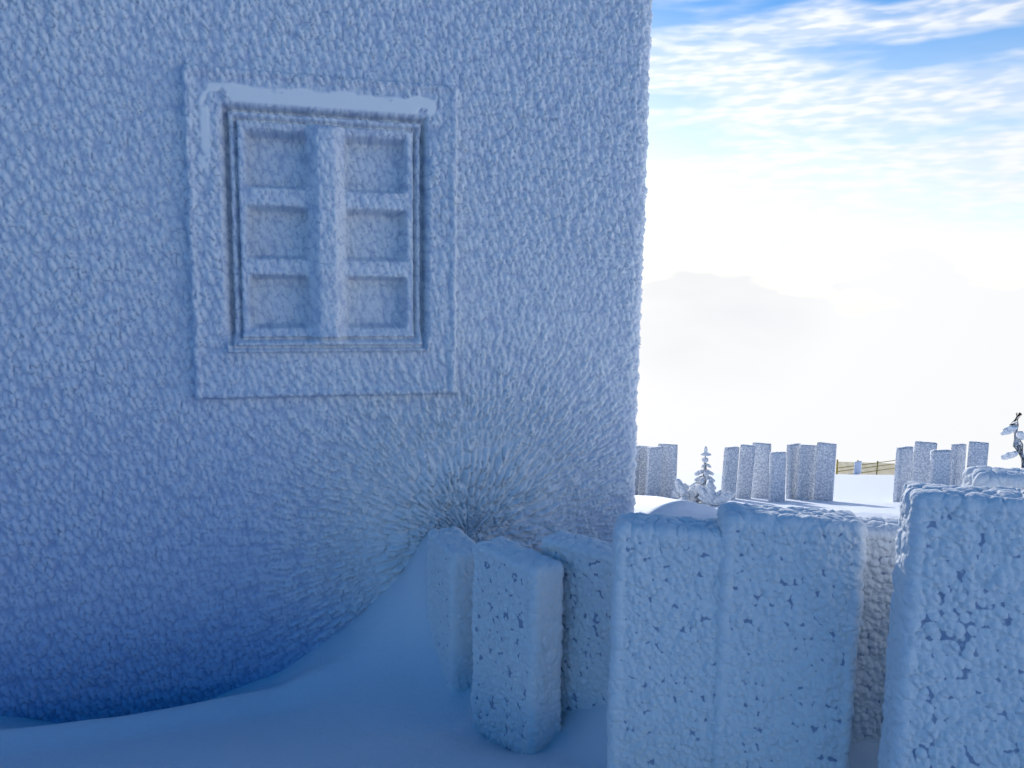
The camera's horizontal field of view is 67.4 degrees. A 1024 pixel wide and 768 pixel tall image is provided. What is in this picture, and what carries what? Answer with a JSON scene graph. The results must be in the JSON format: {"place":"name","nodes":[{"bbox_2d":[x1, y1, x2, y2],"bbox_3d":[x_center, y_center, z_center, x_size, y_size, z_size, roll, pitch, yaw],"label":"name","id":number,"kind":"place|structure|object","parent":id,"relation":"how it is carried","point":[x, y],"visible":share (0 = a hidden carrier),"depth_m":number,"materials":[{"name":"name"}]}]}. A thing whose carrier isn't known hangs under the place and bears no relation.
{"place":"outdoors","nodes":[
{"label":"outdoors","id":0,"kind":"place"},
{"bbox_2d":[0,0,652,723],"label":"building wall","id":1,"kind":"structure","parent":0,"point":[320,320],"depth_m":2.97,"materials":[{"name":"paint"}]},
{"bbox_2d":[0,472,899,767],"bbox_3d":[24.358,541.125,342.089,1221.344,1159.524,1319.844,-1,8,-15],"label":"snow ground","id":2,"kind":"structure","parent":0,"point":[368,688],"depth_m":2.65,"materials":[{"name":"white snow"}]},
{"bbox_2d":[426,526,475,694],"bbox_3d":[-0.221,0.940,2.894,0.137,0.748,0.322,-2,8,-23],"label":"fence plank","id":3,"kind":"object","parent":2,"relation":"on","point":[450,567],"visible":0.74,"depth_m":2.76,"materials":[{"name":"white"}]},
{"bbox_2d":[470,536,563,754],"bbox_3d":[0.008,0.945,2.499,0.136,0.843,0.340,-5,9,-39],"label":"fence plank","id":4,"kind":"object","parent":2,"relation":"on","point":[517,625],"visible":0.91,"depth_m":2.40,"materials":[{"name":"white"}]},
{"bbox_2d":[541,530,612,711],"bbox_3d":[0.240,0.932,2.472,0.340,0.882,0.129,7,10,40],"label":"fence plank","id":5,"kind":"object","parent":2,"relation":"on","point":[586,561],"visible":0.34,"depth_m":2.40,"materials":[{"name":"white"}]},
{"bbox_2d":[634,443,677,497],"bbox_3d":[2.389,1.705,13.461,0.931,1.305,0.562,3,8,20],"label":"plank group","id":6,"kind":"object","parent":2,"relation":"on","point":[656,471],"visible":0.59,"depth_m":13.45},
{"bbox_2d":[606,512,743,767],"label":"fence plank","id":7,"kind":"object","parent":2,"relation":"on","point":[665,600],"visible":0.83,"depth_m":1.95,"materials":[{"name":"white"}]},
{"bbox_2d":[689,446,715,503],"bbox_3d":[3.031,1.559,11.930,0.516,1.200,0.600,-1,8,-15],"label":"fir tree","id":8,"kind":"object","parent":2,"relation":"on","point":[703,478],"visible":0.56,"depth_m":11.89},
{"bbox_2d":[671,478,734,505],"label":"rimed shrub branches","id":9,"kind":"object","parent":2,"relation":"on","point":[708,495],"visible":0.79,"depth_m":11.29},
{"bbox_2d":[721,442,836,501],"bbox_3d":[4.600,1.726,13.363,1.530,1.477,1.405,-5,9,-37],"label":"plank group","id":10,"kind":"object","parent":2,"relation":"on","point":[802,471],"visible":0.77,"depth_m":13.49},
{"bbox_2d":[711,502,867,767],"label":"fence plank","id":11,"kind":"object","parent":2,"relation":"on","point":[791,615],"visible":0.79,"depth_m":1.88,"materials":[{"name":"white"}]},
{"bbox_2d":[854,461,861,474],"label":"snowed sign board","id":12,"kind":"object","parent":2,"relation":"on","point":[857,466],"visible":0.98,"depth_m":71.76,"materials":[{"name":"white"}]},
{"bbox_2d":[836,459,894,474],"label":"fence","id":13,"kind":"object","parent":2,"relation":"on","point":[889,468],"visible":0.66,"depth_m":75.98,"materials":[{"name":"yellow wood"}]},
{"bbox_2d":[851,517,898,742],"bbox_3d":[0.955,0.893,2.043,0.482,1.091,0.126,2,7,8],"label":"fence plank","id":14,"kind":"object","parent":2,"relation":"on","point":[870,674],"visible":0.1,"depth_m":1.97,"materials":[{"name":"white"}]},
{"bbox_2d":[893,441,988,501],"bbox_3d":[7.321,1.700,13.365,1.479,1.498,1.164,-1,8,-15],"label":"plank group","id":15,"kind":"object","parent":2,"relation":"on","point":[926,462],"visible":0.51,"depth_m":13.21},
{"bbox_2d":[877,481,1023,767],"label":"fence plank","id":16,"kind":"object","parent":2,"relation":"on","point":[954,689],"visible":1,"depth_m":1.62,"materials":[{"name":"white"}]},
{"bbox_2d":[962,465,1023,489],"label":"fence plank","id":17,"kind":"object","parent":2,"relation":"on","point":[985,476],"visible":0.06,"depth_m":2.23,"materials":[{"name":"white"}]},
{"bbox_2d":[1000,412,1023,467],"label":"tree","id":18,"kind":"object","parent":2,"relation":"on","point":[1018,436],"visible":1,"depth_m":5.99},
{"bbox_2d":[635,0,1023,474],"label":"sky","id":19,"kind":"structure","parent":0,"point":[833,244],"materials":[{"name":"white"}]}
]}

